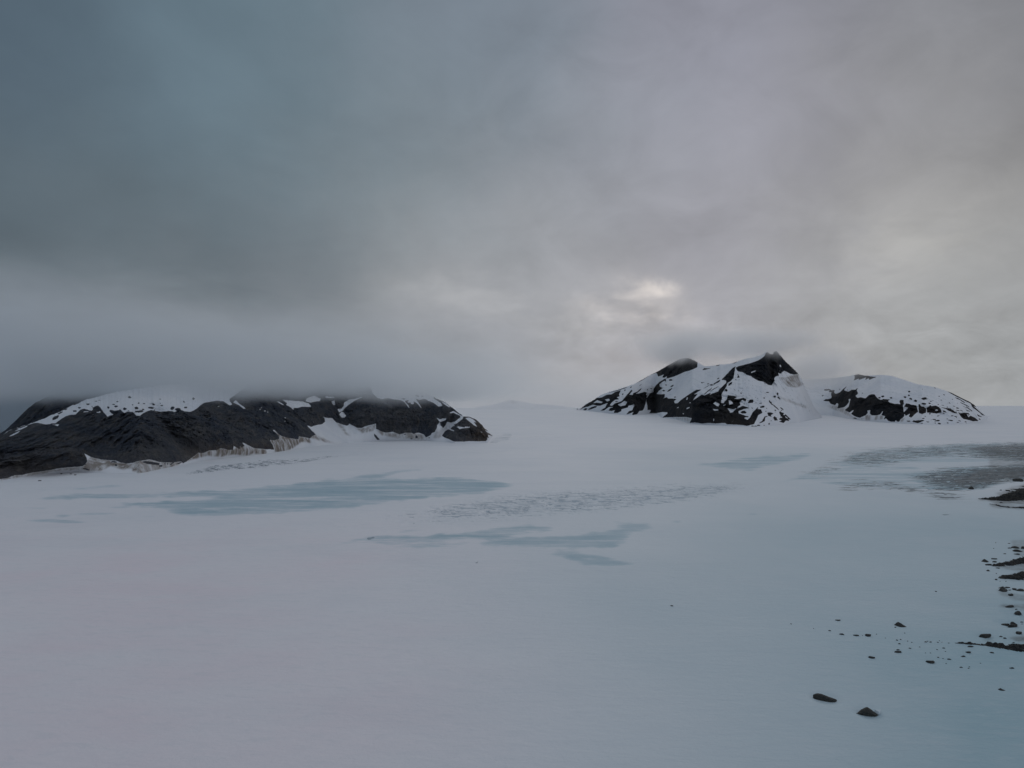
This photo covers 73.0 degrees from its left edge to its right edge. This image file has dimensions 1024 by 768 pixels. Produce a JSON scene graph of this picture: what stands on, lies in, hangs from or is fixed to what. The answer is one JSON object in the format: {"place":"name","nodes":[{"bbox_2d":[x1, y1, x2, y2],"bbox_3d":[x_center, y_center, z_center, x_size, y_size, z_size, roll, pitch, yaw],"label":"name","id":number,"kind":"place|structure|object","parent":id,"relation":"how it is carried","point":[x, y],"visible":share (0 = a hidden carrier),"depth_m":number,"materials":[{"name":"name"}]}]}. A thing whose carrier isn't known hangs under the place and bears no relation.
{"place":"outdoors","nodes":[
{"label":"outdoors","id":0,"kind":"place"},
{"bbox_2d":[0,426,6,432],"bbox_3d":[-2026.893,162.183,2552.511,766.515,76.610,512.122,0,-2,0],"label":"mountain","id":1,"kind":"structure","parent":0,"point":[2,428],"depth_m":2420.71,"materials":[{"name":"white snow"}]},
{"bbox_2d":[0,369,171,435],"bbox_3d":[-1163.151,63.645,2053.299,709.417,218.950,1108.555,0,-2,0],"label":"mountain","id":2,"kind":"structure","parent":0,"point":[59,401],"depth_m":1829.82,"materials":[{"name":"white snow"}]},
{"bbox_2d":[0,376,492,479],"bbox_3d":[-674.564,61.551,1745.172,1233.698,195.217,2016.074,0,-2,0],"label":"mountain","id":3,"kind":"structure","parent":0,"point":[147,429],"depth_m":1369.43,"materials":[{"name":"black stone"}]},
{"bbox_2d":[0,406,1023,767],"bbox_3d":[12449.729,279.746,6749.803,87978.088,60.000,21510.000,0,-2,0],"label":"glacier","id":4,"kind":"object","parent":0,"point":[552,588],"visible":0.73,"depth_m":349.26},
{"bbox_2d":[813,693,836,701],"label":"boulder","id":5,"kind":"object","parent":4,"relation":"on","point":[820,697],"visible":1,"depth_m":234.82,"materials":[{"name":"stone"}]},
{"bbox_2d":[856,707,877,716],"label":"boulder","id":6,"kind":"object","parent":4,"relation":"on","point":[866,711],"visible":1,"depth_m":223.11,"materials":[{"name":"stone"}]},
{"bbox_2d":[894,622,905,626],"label":"boulder","id":7,"kind":"object","parent":4,"relation":"on","point":[898,624],"visible":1,"depth_m":312.19,"materials":[{"name":"stone"}]},
{"bbox_2d":[979,634,990,637],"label":"boulder","id":8,"kind":"object","parent":4,"relation":"on","point":[985,635],"visible":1,"depth_m":297.23,"materials":[{"name":"stone"}]},
{"bbox_2d":[957,642,1023,651],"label":"gravel","id":9,"kind":"structure","parent":4,"relation":"on","point":[1016,647],"depth_m":284.21,"materials":[{"name":"black gravel"}]},
{"bbox_2d":[978,486,1023,500],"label":"gravel","id":10,"kind":"structure","parent":4,"relation":"on","point":[1017,494],"depth_m":724.77,"materials":[{"name":"black gravel"}]},
{"bbox_2d":[992,556,1023,566],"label":"gravel","id":11,"kind":"structure","parent":4,"relation":"on","point":[1018,561],"depth_m":430.60,"materials":[{"name":"black gravel"}]},
{"bbox_2d":[992,504,1023,508],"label":"gravel","id":12,"kind":"structure","parent":4,"relation":"on","point":[1009,507],"depth_m":664.49,"materials":[{"name":"black gravel"}]},
{"bbox_2d":[998,571,1023,579],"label":"gravel","id":13,"kind":"structure","parent":4,"relation":"on","point":[1019,576],"depth_m":396.47,"materials":[{"name":"black gravel"}]},
{"bbox_2d":[1012,478,1023,481],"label":"boulder","id":14,"kind":"object","parent":4,"relation":"on","point":[1018,480],"visible":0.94,"depth_m":886.09,"materials":[{"name":"stone"}]},
{"bbox_2d":[0,0,1023,407],"label":"sky","id":15,"kind":"structure","parent":0,"point":[458,203],"materials":[{"name":"grey"}]},
{"bbox_2d":[476,400,571,407],"bbox_3d":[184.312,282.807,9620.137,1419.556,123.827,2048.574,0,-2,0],"label":"mountain","id":16,"kind":"structure","parent":0,"point":[512,404],"depth_m":8864.07,"materials":[{"name":"white snow"}]},
{"bbox_2d":[577,351,821,425],"bbox_3d":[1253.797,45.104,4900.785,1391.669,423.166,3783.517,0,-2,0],"label":"mountain","id":17,"kind":"structure","parent":0,"point":[766,389],"depth_m":3702.59,"materials":[{"name":"white snow"}]},
{"bbox_2d":[802,374,989,423],"bbox_3d":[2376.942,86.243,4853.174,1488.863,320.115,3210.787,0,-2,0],"label":"mountain","id":18,"kind":"structure","parent":0,"point":[884,398],"depth_m":3689.93,"materials":[{"name":"white snow"}]}
]}

